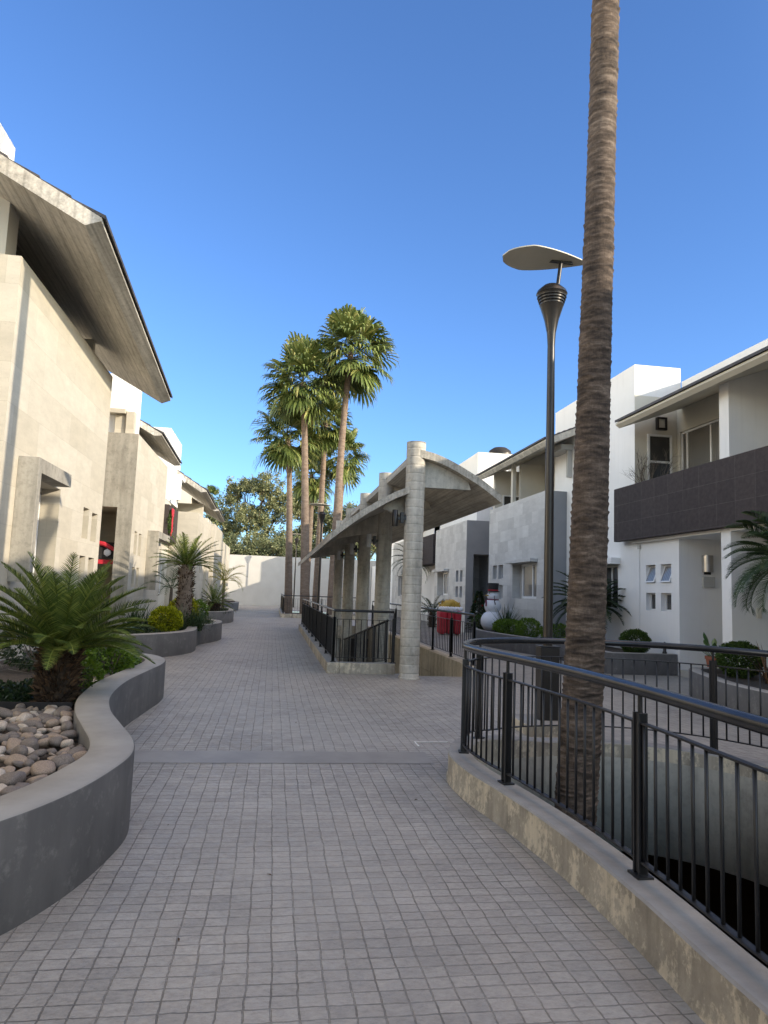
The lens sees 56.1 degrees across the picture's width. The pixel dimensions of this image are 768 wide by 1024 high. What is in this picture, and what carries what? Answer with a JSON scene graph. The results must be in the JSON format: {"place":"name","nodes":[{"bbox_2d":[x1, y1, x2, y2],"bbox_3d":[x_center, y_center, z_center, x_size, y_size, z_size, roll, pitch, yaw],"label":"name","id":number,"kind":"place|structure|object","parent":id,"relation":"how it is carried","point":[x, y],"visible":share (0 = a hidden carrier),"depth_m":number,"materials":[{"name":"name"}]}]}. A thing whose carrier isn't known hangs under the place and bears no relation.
{"place":"outdoors","nodes":[
{"label":"outdoors","id":0,"kind":"place"},
{"bbox_2d":[0,123,172,660],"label":"stone house","id":1,"kind":"structure","parent":0,"point":[74,331],"depth_m":12.44,"materials":[{"name":"paint"}]},
{"bbox_2d":[33,489,41,575],"bbox_3d":[-6.266,0.313,12.271,0.050,1.710,2.100,3,-6,-9],"label":"window","id":2,"kind":"structure","parent":1,"relation":"in","point":[40,489],"depth_m":13.28,"materials":[{"name":"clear glass"}]},
{"bbox_2d":[93,373,181,626],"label":"stone house","id":3,"kind":"structure","parent":0,"point":[133,505],"depth_m":21.10,"materials":[{"name":"stone"}]},
{"bbox_2d":[98,541,114,563],"bbox_3d":[-8.151,1.072,20.323,1.132,0.765,0.130,3,-6,-9],"label":"holiday banner","id":4,"kind":"object","parent":3,"relation":"attached to","point":[106,550],"visible":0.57,"depth_m":20.37,"materials":[{"name":"red fabric"}]},
{"bbox_2d":[164,470,216,610],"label":"stone house","id":5,"kind":"structure","parent":0,"point":[193,523],"depth_m":29.79,"materials":[{"name":"stone"}]},
{"bbox_2d":[178,489,224,608],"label":"stone house","id":6,"kind":"structure","parent":0,"point":[216,531],"depth_m":40.03,"materials":[{"name":"stone"}]},
{"bbox_2d":[0,605,767,1023],"bbox_3d":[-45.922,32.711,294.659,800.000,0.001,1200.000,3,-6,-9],"label":"ground paving","id":7,"kind":"structure","parent":0,"point":[320,893],"depth_m":3.90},
{"bbox_2d":[0,648,165,935],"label":"planter","id":8,"kind":"object","parent":7,"relation":"on","point":[63,831],"visible":0.81,"depth_m":3.92,"materials":[{"name":"paint"}]},
{"bbox_2d":[0,707,12,719],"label":"river stone","id":9,"kind":"object","parent":8,"relation":"on","point":[5,713],"visible":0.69,"depth_m":6.19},
{"bbox_2d":[0,785,20,795],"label":"river stone","id":10,"kind":"object","parent":8,"relation":"on","point":[7,789],"visible":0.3,"depth_m":3.92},
{"bbox_2d":[0,771,25,785],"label":"river stone","id":11,"kind":"object","parent":8,"relation":"on","point":[11,778],"visible":0.74,"depth_m":4.18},
{"bbox_2d":[6,738,21,749],"bbox_3d":[-2.600,1.645,5.066,0.102,0.065,0.149,7,13,-28],"label":"river stone","id":12,"kind":"object","parent":8,"relation":"on","point":[12,743],"visible":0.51,"depth_m":5.05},
{"bbox_2d":[4,754,27,769],"bbox_3d":[-2.392,1.625,4.676,0.169,0.073,0.116,10,19,29],"label":"river stone","id":13,"kind":"object","parent":8,"relation":"on","point":[13,757],"visible":0.61,"depth_m":4.65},
{"bbox_2d":[0,617,37,671],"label":"dark shrub","id":14,"kind":"object","parent":8,"relation":"on","point":[18,661],"visible":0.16,"depth_m":9.54,"materials":[{"name":"green plant"}]},
{"bbox_2d":[10,745,28,756],"bbox_3d":[-2.444,1.618,4.822,0.153,0.115,0.092,-11,-23,33],"label":"river stone","id":15,"kind":"object","parent":8,"relation":"on","point":[21,749],"visible":0.63,"depth_m":4.79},
{"bbox_2d":[20,738,38,749],"bbox_3d":[-2.498,1.645,5.073,0.121,0.094,0.120,10,6,28],"label":"river stone","id":16,"kind":"object","parent":8,"relation":"on","point":[33,743],"visible":0.64,"depth_m":5.05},
{"bbox_2d":[0,701,72,710],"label":"garden edging","id":17,"kind":"object","parent":8,"relation":"on","point":[12,705],"visible":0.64,"depth_m":6.71,"materials":[{"name":"black"}]},
{"bbox_2d":[30,760,55,776],"bbox_3d":[-2.104,1.587,4.451,0.148,0.055,0.143,2,13,-37],"label":"river stone","id":18,"kind":"object","parent":8,"relation":"on","point":[47,767],"visible":0.94,"depth_m":4.42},
{"bbox_2d":[49,737,62,747],"bbox_3d":[-2.405,1.685,5.273,0.096,0.076,0.095,3,-16,3],"label":"river stone","id":19,"kind":"object","parent":8,"relation":"on","point":[55,742],"visible":0.91,"depth_m":5.24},
{"bbox_2d":[50,754,74,771],"bbox_3d":[-2.050,1.602,4.590,0.153,0.112,0.092,17,-34,-26],"label":"river stone","id":20,"kind":"object","parent":8,"relation":"on","point":[60,760],"visible":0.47,"depth_m":4.57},
{"bbox_2d":[61,721,73,731],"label":"river stone","id":21,"kind":"object","parent":8,"relation":"on","point":[66,725],"visible":0.77,"depth_m":5.72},
{"bbox_2d":[60,730,77,739],"bbox_3d":[-2.436,1.727,5.557,0.131,0.083,0.173,0,-24,-29],"label":"river stone","id":22,"kind":"object","parent":8,"relation":"on","point":[71,734],"visible":0.66,"depth_m":5.51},
{"bbox_2d":[0,662,141,705],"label":"ground cover","id":23,"kind":"object","parent":8,"relation":"on","point":[18,691],"visible":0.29,"depth_m":7.21,"materials":[{"name":"green plant"}]},
{"bbox_2d":[0,551,155,706],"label":"sago palm","id":24,"kind":"object","parent":8,"relation":"on","point":[63,631],"visible":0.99,"depth_m":6.95,"materials":[{"name":"green plant"}]},
{"bbox_2d":[78,655,106,688],"bbox_3d":[-3.297,1.819,7.988,0.425,0.454,0.410,3,-6,-9],"label":"shrub","id":25,"kind":"object","parent":8,"relation":"on","point":[94,663],"visible":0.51,"depth_m":7.96,"materials":[{"name":"green plant"}]},
{"bbox_2d":[81,633,142,675],"bbox_3d":[-3.631,1.904,9.361,0.892,0.711,1.227,3,-6,-9],"label":"round shrub","id":26,"kind":"object","parent":8,"relation":"on","point":[125,658],"visible":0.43,"depth_m":9.04,"materials":[{"name":"green plant"}]},
{"bbox_2d":[102,616,221,656],"bbox_3d":[-5.836,3.312,19.347,2.536,0.570,9.900,3,-6,-9],"label":"planter","id":27,"kind":"object","parent":7,"relation":"on","point":[189,639],"visible":0.47,"depth_m":16.40,"materials":[{"name":"paint"}]},
{"bbox_2d":[111,597,156,632],"bbox_3d":[-6.060,2.553,17.692,1.939,0.964,2.120,3,-6,-9],"label":"strap plant","id":28,"kind":"object","parent":27,"relation":"on","point":[134,614],"visible":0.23,"depth_m":17.60,"materials":[{"name":"green plant"}]},
{"bbox_2d":[120,627,164,633],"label":"ground cover","id":29,"kind":"object","parent":27,"relation":"on","point":[150,630],"visible":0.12,"depth_m":16.51,"materials":[{"name":"green plant"}]},
{"bbox_2d":[147,605,183,631],"bbox_3d":[-5.228,2.595,17.229,0.862,0.756,0.870,3,-6,-9],"label":"golden shrub","id":30,"kind":"object","parent":27,"relation":"on","point":[176,618],"visible":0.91,"depth_m":17.02,"materials":[{"name":"yellow plant"}]},
{"bbox_2d":[141,567,197,603],"bbox_3d":[-6.596,2.539,22.115,1.653,1.880,1.638,8,-8,-41],"label":"feather palm","id":31,"kind":"object","parent":27,"relation":"in","point":[171,587],"visible":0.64,"depth_m":22.08,"materials":[{"name":"green plant"}]},
{"bbox_2d":[168,598,198,616],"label":"golden shrub","id":32,"kind":"object","parent":27,"relation":"on","point":[173,602],"visible":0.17,"depth_m":21.57,"materials":[{"name":"yellow plant"}]},
{"bbox_2d":[150,532,223,621],"bbox_3d":[-5.335,1.887,19.467,2.038,2.683,1.951,3,-6,-9],"label":"sago palm","id":33,"kind":"object","parent":27,"relation":"in","point":[186,584],"visible":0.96,"depth_m":19.39,"materials":[{"name":"green plant"}]},
{"bbox_2d":[183,607,212,631],"bbox_3d":[-5.086,2.867,19.180,1.622,0.718,1.609,3,-6,-9],"label":"strap plant","id":34,"kind":"object","parent":27,"relation":"on","point":[199,625],"visible":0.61,"depth_m":19.08,"materials":[{"name":"green plant"}]},
{"bbox_2d":[191,599,208,617],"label":"round shrub","id":35,"kind":"object","parent":27,"relation":"on","point":[203,604],"visible":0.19,"depth_m":22.70,"materials":[{"name":"green plant"}]},
{"bbox_2d":[154,427,184,613],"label":"white link house","id":36,"kind":"structure","parent":7,"relation":"on","point":[174,481],"depth_m":28.01,"materials":[{"name":"beige paint"}]},
{"bbox_2d":[166,508,174,535],"bbox_3d":[-7.835,0.387,26.439,0.239,1.000,0.923,3,-6,-9],"label":"banner","id":37,"kind":"object","parent":36,"relation":"attached to","point":[171,525],"visible":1,"depth_m":26.23,"materials":[{"name":"red fabric"}]},
{"bbox_2d":[206,485,224,507],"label":"fan palm","id":38,"kind":"object","parent":7,"relation":"on","point":[213,491],"visible":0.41,"depth_m":82.41,"materials":[{"name":"green plant"}]},
{"bbox_2d":[200,607,233,623],"bbox_3d":[-7.790,4.836,33.687,1.494,0.570,8.400,3,-6,-9],"label":"planter","id":39,"kind":"object","parent":7,"relation":"on","point":[223,617],"visible":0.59,"depth_m":31.02,"materials":[{"name":"paint"}]},
{"bbox_2d":[201,579,234,610],"bbox_3d":[-7.554,3.772,31.988,2.061,1.544,2.030,3,-6,-9],"label":"sago palm","id":40,"kind":"object","parent":39,"relation":"in","point":[214,604],"visible":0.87,"depth_m":31.85,"materials":[{"name":"green plant"}]},
{"bbox_2d":[208,561,247,607],"bbox_3d":[-7.931,3.667,35.478,2.411,2.498,2.495,3,-6,-9],"label":"feather palm","id":41,"kind":"object","parent":39,"relation":"in","point":[223,579],"visible":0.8,"depth_m":35.47,"materials":[{"name":"green plant"}]},
{"bbox_2d":[205,518,229,602],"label":"house","id":42,"kind":"structure","parent":7,"relation":"on","point":[225,553],"depth_m":53.52,"materials":[{"name":"stone"}]},
{"bbox_2d":[219,600,238,610],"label":"planter","id":43,"kind":"object","parent":7,"relation":"on","point":[235,606],"visible":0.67,"depth_m":47.93,"materials":[{"name":"paint"}]},
{"bbox_2d":[203,469,298,554],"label":"broadleaf tree","id":44,"kind":"object","parent":7,"relation":"on","point":[252,517],"visible":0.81,"depth_m":75.20,"materials":[{"name":"green plant"}]},
{"bbox_2d":[223,530,329,558],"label":"broadleaf tree","id":45,"kind":"object","parent":7,"relation":"on","point":[278,549],"visible":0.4,"depth_m":70.53,"materials":[{"name":"green plant"}]},
{"bbox_2d":[134,750,432,763],"bbox_3d":[-1.091,2.329,6.849,3.120,0.001,0.520,3,-6,-9],"label":"paving joint","id":46,"kind":"object","parent":7,"relation":"on","point":[156,756],"visible":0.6,"depth_m":6.85,"materials":[{"name":"concrete"}]},
{"bbox_2d":[292,533,300,607],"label":"lamp post","id":47,"kind":"object","parent":7,"relation":"on","point":[296,540],"visible":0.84,"depth_m":62.37,"materials":[{"name":"grey metal"}]},
{"bbox_2d":[227,554,375,608],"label":"boundary wall","id":48,"kind":"structure","parent":7,"relation":"on","point":[263,583],"depth_m":64.89,"materials":[{"name":"paint"}]},
{"bbox_2d":[276,484,332,550],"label":"broadleaf tree","id":49,"kind":"object","parent":7,"relation":"on","point":[327,511],"visible":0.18,"depth_m":78.13,"materials":[{"name":"green plant"}]},
{"bbox_2d":[279,608,354,618],"bbox_3d":[-4.354,6.731,45.723,4.550,0.820,11.600,3,-6,-9],"label":"palm bed kerb","id":50,"kind":"object","parent":7,"relation":"on","point":[294,615],"visible":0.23,"depth_m":39.87,"materials":[{"name":"concrete"}]},
{"bbox_2d":[249,396,323,613],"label":"fan palm","id":51,"kind":"object","parent":50,"relation":"on","point":[285,454],"visible":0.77,"depth_m":44.46,"materials":[{"name":"green plant"}]},
{"bbox_2d":[257,331,349,613],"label":"fan palm","id":52,"kind":"object","parent":50,"relation":"in","point":[303,356],"visible":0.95,"depth_m":41.87,"materials":[{"name":"green plant"}]},
{"bbox_2d":[285,451,335,585],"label":"fan palm","id":53,"kind":"object","parent":50,"relation":"in","point":[313,481],"visible":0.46,"depth_m":49.69,"materials":[{"name":"green plant"}]},
{"bbox_2d":[284,595,355,613],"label":"steel railing","id":54,"kind":"object","parent":50,"relation":"on","point":[310,600],"visible":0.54,"depth_m":40.19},
{"bbox_2d":[294,390,355,608],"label":"fan palm","id":55,"kind":"object","parent":50,"relation":"in","point":[330,436],"visible":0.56,"depth_m":46.52,"materials":[{"name":"green plant"}]},
{"bbox_2d":[314,428,369,519],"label":"fan palm","id":56,"kind":"object","parent":50,"relation":"in","point":[351,470],"visible":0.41,"depth_m":49.40,"materials":[{"name":"green plant"}]},
{"bbox_2d":[313,303,399,614],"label":"fan palm","id":57,"kind":"object","parent":50,"relation":"in","point":[354,326],"visible":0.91,"depth_m":41.95,"materials":[{"name":"green plant"}]},
{"bbox_2d":[310,503,331,610],"bbox_3d":[-3.285,2.521,36.071,1.176,6.027,0.574,3,-6,-9],"label":"lamp post","id":58,"kind":"object","parent":7,"relation":"on","point":[321,514],"visible":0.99,"depth_m":36.26,"materials":[{"name":"grey metal"}]},
{"bbox_2d":[322,501,375,560],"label":"broadleaf tree","id":59,"kind":"object","parent":7,"relation":"on","point":[351,505],"visible":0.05,"depth_m":77.78,"materials":[{"name":"green plant"}]},
{"bbox_2d":[299,624,473,676],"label":"stairwell kerb","id":60,"kind":"structure","parent":7,"relation":"on","point":[435,662],"depth_m":16.41,"materials":[{"name":"concrete"}]},
{"bbox_2d":[301,598,335,661],"bbox_3d":[-2.116,3.190,21.419,0.084,1.025,14.900,3,-6,-9],"label":"steel railing","id":61,"kind":"object","parent":60,"relation":"on","point":[318,625],"visible":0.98,"depth_m":17.74,"materials":[{"name":"metal"}]},
{"bbox_2d":[330,609,395,662],"bbox_3d":[-0.398,2.454,14.240,1.300,1.025,0.084,3,-6,-9],"label":"steel railing","id":62,"kind":"object","parent":60,"relation":"on","point":[392,648],"visible":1,"depth_m":14.26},
{"bbox_2d":[343,619,387,662],"bbox_3d":[-0.622,3.785,18.735,0.046,2.328,8.605,3,-6,-9],"label":"stair railing","id":63,"kind":"object","parent":60,"relation":"on","point":[363,633],"visible":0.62,"depth_m":17.36,"materials":[{"name":"metal"}]},
{"bbox_2d":[371,601,475,665],"bbox_3d":[0.667,3.333,21.781,0.084,1.025,15.010,3,-6,-9],"label":"steel railing","id":64,"kind":"object","parent":60,"relation":"on","point":[433,622],"visible":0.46,"depth_m":16.93,"materials":[{"name":"metal"}]},
{"bbox_2d":[298,441,501,679],"bbox_3d":[-0.722,3.260,21.723,3.310,7.575,16.805,3,-6,-9],"label":"walkway shelter","id":65,"kind":"object","parent":7,"relation":"on","point":[422,488],"visible":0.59,"depth_m":16.09,"materials":[{"name":"concrete"}]},
{"bbox_2d":[392,509,405,526],"bbox_3d":[0.288,0.119,13.819,0.268,0.320,0.140,3,-6,-9],"label":"column lamp","id":66,"kind":"object","parent":65,"relation":"attached to","point":[396,518],"visible":1,"depth_m":13.77,"materials":[{"name":"brown metal"}]},
{"bbox_2d":[421,595,444,626],"bbox_3d":[2.320,4.800,34.954,2.260,1.685,2.190,3,-6,-9],"label":"sago palm","id":67,"kind":"object","parent":7,"relation":"on","point":[430,612],"visible":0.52,"depth_m":34.81,"materials":[{"name":"green plant"}]},
{"bbox_2d":[437,599,463,634],"bbox_3d":[2.635,4.178,28.957,1.060,1.458,0.727,3,-6,-9],"label":"gift basket","id":68,"kind":"object","parent":7,"relation":"on","point":[451,605],"visible":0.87,"depth_m":28.67,"materials":[{"name":"red fabric"}]},
{"bbox_2d":[465,591,485,629],"bbox_3d":[3.897,4.139,29.573,1.165,1.806,1.122,3,-6,-9],"label":"decorated tree","id":69,"kind":"object","parent":7,"relation":"on","point":[479,596],"visible":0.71,"depth_m":29.54,"materials":[{"name":"green plant"}]},
{"bbox_2d":[476,427,575,637],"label":"grey stone house","id":70,"kind":"structure","parent":7,"relation":"on","point":[516,543],"depth_m":24.72,"materials":[{"name":"clear stone"}]},
{"bbox_2d":[522,563,536,598],"bbox_3d":[4.891,2.283,23.806,0.050,1.170,1.730,3,-6,-9],"label":"window","id":71,"kind":"structure","parent":70,"relation":"in","point":[529,571],"depth_m":24.04,"materials":[{"name":"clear glass"}]},
{"bbox_2d":[512,714,557,736],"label":"lamp plinth","id":72,"kind":"structure","parent":7,"relation":"on","point":[539,729],"depth_m":8.40,"materials":[{"name":"concrete"}]},
{"bbox_2d":[503,245,581,720],"bbox_3d":[2.022,-0.375,9.105,1.200,6.108,0.571,3,-6,-9],"label":"lamp post","id":73,"kind":"object","parent":72,"relation":"on","point":[551,298],"visible":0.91,"depth_m":9.17,"materials":[{"name":"grey metal"}]},
{"bbox_2d":[472,627,676,675],"bbox_3d":[4.556,3.977,21.636,2.133,0.520,11.840,3,-6,-9],"label":"planter","id":74,"kind":"object","parent":7,"relation":"on","point":[610,652],"visible":0.42,"depth_m":15.93,"materials":[{"name":"paint"}]},
{"bbox_2d":[481,583,502,631],"bbox_3d":[3.720,3.361,25.340,0.990,1.717,1.021,-2,-8,34],"label":"snowman inflatable","id":75,"kind":"object","parent":74,"relation":"on","point":[492,604],"visible":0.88,"depth_m":25.16,"materials":[{"name":"white fabric"}]},
{"bbox_2d":[491,604,519,629],"bbox_3d":[4.301,3.576,24.590,1.233,1.171,1.488,-1,-7,24],"label":"spiky plant","id":76,"kind":"object","parent":74,"relation":"on","point":[507,614],"visible":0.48,"depth_m":24.43,"materials":[{"name":"green plant"}]},
{"bbox_2d":[491,618,525,634],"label":"clipped hedge","id":77,"kind":"object","parent":74,"relation":"on","point":[498,624],"visible":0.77,"depth_m":23.37,"materials":[{"name":"green plant"}]},
{"bbox_2d":[514,617,542,637],"bbox_3d":[4.331,3.496,21.573,0.830,0.709,1.100,3,-6,-9],"label":"clipped hedge","id":78,"kind":"object","parent":74,"relation":"in","point":[519,624],"visible":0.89,"depth_m":21.40,"materials":[{"name":"green plant"}]},
{"bbox_2d":[539,623,565,637],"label":"clipped hedge","id":79,"kind":"object","parent":74,"relation":"on","point":[561,626],"visible":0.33,"depth_m":19.72,"materials":[{"name":"green plant"}]},
{"bbox_2d":[542,571,629,629],"bbox_3d":[5.487,2.601,19.093,2.454,2.019,2.532,3,-6,-9],"label":"sago palm","id":80,"kind":"object","parent":74,"relation":"in","point":[563,604],"visible":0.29,"depth_m":18.93,"materials":[{"name":"green plant"}]},
{"bbox_2d":[618,628,651,652],"bbox_3d":[5.689,2.950,16.345,0.747,0.630,0.747,3,-6,-9],"label":"topiary ball","id":81,"kind":"object","parent":74,"relation":"on","point":[632,634],"visible":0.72,"depth_m":16.18,"materials":[{"name":"green plant"}]},
{"bbox_2d":[446,735,767,1023],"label":"oval kerb","id":82,"kind":"structure","parent":7,"relation":"on","point":[708,971],"depth_m":4.66,"materials":[{"name":"concrete"}]},
{"bbox_2d":[458,637,767,964],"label":"oval railing","id":83,"kind":"object","parent":82,"relation":"on","point":[713,710],"visible":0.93,"depth_m":4.06,"materials":[{"name":"metal"}]},
{"bbox_2d":[554,339,767,675],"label":"white house","id":84,"kind":"structure","parent":7,"relation":"on","point":[666,532],"depth_m":16.35,"materials":[{"name":"paint"}]},
{"bbox_2d":[606,566,617,609],"bbox_3d":[6.220,2.050,19.550,0.050,1.170,1.110,3,-6,-9],"label":"window","id":85,"kind":"structure","parent":84,"relation":"in","point":[612,571],"depth_m":19.56,"materials":[{"name":"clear glass"}]},
{"bbox_2d":[645,566,654,581],"bbox_3d":[6.472,1.500,17.373,0.174,0.400,0.420,3,-6,-9],"label":"window","id":86,"kind":"structure","parent":84,"relation":"in","point":[650,577],"depth_m":17.42,"materials":[{"name":"clear glass"}]},
{"bbox_2d":[623,448,680,482],"bbox_3d":[6.648,-0.591,17.698,1.108,2.174,1.939,3,-6,-9],"label":"bare shrub","id":87,"kind":"object","parent":84,"relation":"on","point":[642,471],"visible":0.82,"depth_m":18.07,"materials":[{"name":"brown plant"}]},
{"bbox_2d":[647,434,671,479],"bbox_3d":[7.071,-0.719,18.448,0.670,2.570,0.050,3,-6,-9],"label":"window","id":88,"kind":"structure","parent":84,"relation":"in","point":[656,443],"depth_m":18.53,"materials":[{"name":"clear glass"}]},
{"bbox_2d":[656,417,667,430],"bbox_3d":[7.168,-2.280,18.598,0.280,0.330,0.090,3,-6,-9],"label":"square wall lamp","id":89,"kind":"object","parent":84,"relation":"attached to","point":[661,423],"visible":1,"depth_m":18.57,"materials":[{"name":"brown metal"}]},
{"bbox_2d":[659,565,670,581],"bbox_3d":[6.577,1.429,16.700,0.174,0.400,0.430,3,-6,-9],"label":"window","id":90,"kind":"structure","parent":84,"relation":"in","point":[666,574],"depth_m":16.74,"materials":[{"name":"clear glass"}]},
{"bbox_2d":[665,593,670,610],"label":"window","id":91,"kind":"structure","parent":84,"relation":"in","point":[667,595],"depth_m":16.78,"materials":[{"name":"clear glass"}]},
{"bbox_2d":[681,419,719,469],"bbox_3d":[7.759,-0.818,17.609,0.050,2.630,1.630,3,-6,-9],"label":"window","id":92,"kind":"structure","parent":84,"relation":"in","point":[711,434],"depth_m":17.74,"materials":[{"name":"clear glass"}]},
{"bbox_2d":[702,555,712,574],"bbox_3d":[7.309,1.194,16.205,0.260,0.430,0.133,3,-6,-9],"label":"wall lamp","id":93,"kind":"object","parent":84,"relation":"attached to","point":[707,564],"visible":1,"depth_m":16.16,"materials":[{"name":"metal"}]},
{"bbox_2d":[702,577,714,586],"bbox_3d":[7.300,1.576,16.196,0.280,0.230,0.069,3,-6,-9],"label":"meter box","id":94,"kind":"object","parent":84,"relation":"attached to","point":[708,581],"visible":1,"depth_m":16.16,"materials":[{"name":"grey paint"}]},
{"bbox_2d":[680,670,688,677],"bbox_3d":[7.409,3.530,15.178,1.498,0.190,1.680,3,-6,-9],"label":"entry step","id":95,"kind":"object","parent":7,"relation":"on","point":[684,673],"visible":0.08,"depth_m":15.74,"materials":[{"name":"grey paint"}]},
{"bbox_2d":[703,633,716,666],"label":"potted plant","id":96,"kind":"object","parent":95,"relation":"on","point":[708,657],"visible":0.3,"depth_m":15.10,"materials":[{"name":"green plant"}]},
{"bbox_2d":[689,667,767,717],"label":"planter","id":97,"kind":"object","parent":7,"relation":"on","point":[731,691],"visible":0.56,"depth_m":10.68,"materials":[{"name":"paint"}]},
{"bbox_2d":[714,640,766,678],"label":"topiary ball","id":98,"kind":"object","parent":97,"relation":"on","point":[727,661],"visible":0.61,"depth_m":12.25,"materials":[{"name":"green plant"}]},
{"bbox_2d":[723,510,767,615],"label":"feather palm","id":99,"kind":"object","parent":97,"relation":"in","point":[758,550],"visible":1,"depth_m":11.59,"materials":[{"name":"green plant"}]},
{"bbox_2d":[746,641,767,683],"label":"spiky plant","id":100,"kind":"object","parent":97,"relation":"on","point":[765,675],"visible":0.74,"depth_m":11.64,"materials":[{"name":"green plant"}]},
{"bbox_2d":[0,0,767,613],"label":"sky","id":101,"kind":"structure","parent":0,"point":[257,170],"materials":[{"name":"blue"}]},
{"bbox_2d":[370,532,423,617],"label":"grey stone house","id":102,"kind":"structure","parent":0,"point":[396,590],"depth_m":49.40,"materials":[{"name":"clear stone"}]},
{"bbox_2d":[421,525,441,620],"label":"white house","id":103,"kind":"structure","parent":0,"point":[428,559],"depth_m":40.98,"materials":[{"name":"paint"}]},
{"bbox_2d":[432,452,511,632],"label":"grey stone house","id":104,"kind":"structure","parent":0,"point":[461,570],"depth_m":32.88,"materials":[{"name":"clear stone"}]},
{"bbox_2d":[443,572,447,594],"bbox_3d":[3.113,3.509,35.228,0.050,1.130,1.580,3,-6,-9],"label":"window","id":105,"kind":"structure","parent":104,"relation":"in","point":[445,581],"depth_m":35.64,"materials":[{"name":"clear glass"}]},
{"bbox_2d":[489,447,511,453],"bbox_3d":[5.429,-2.818,33.702,1.200,0.450,1.200,3,-6,-9],"label":"roof tank","id":106,"kind":"object","parent":104,"relation":"on","point":[502,450],"visible":0.62,"depth_m":33.26,"materials":[{"name":"grey metal"}]},
{"bbox_2d":[339,652,767,967],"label":"garage floor","id":107,"kind":"structure","parent":0,"point":[748,911],"depth_m":11.71,"materials":[{"name":"concrete"}]},
{"bbox_2d":[554,0,619,833],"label":"fan palm","id":108,"kind":"object","parent":107,"relation":"on","point":[584,642],"visible":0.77,"depth_m":6.73,"materials":[{"name":"brown plant"}]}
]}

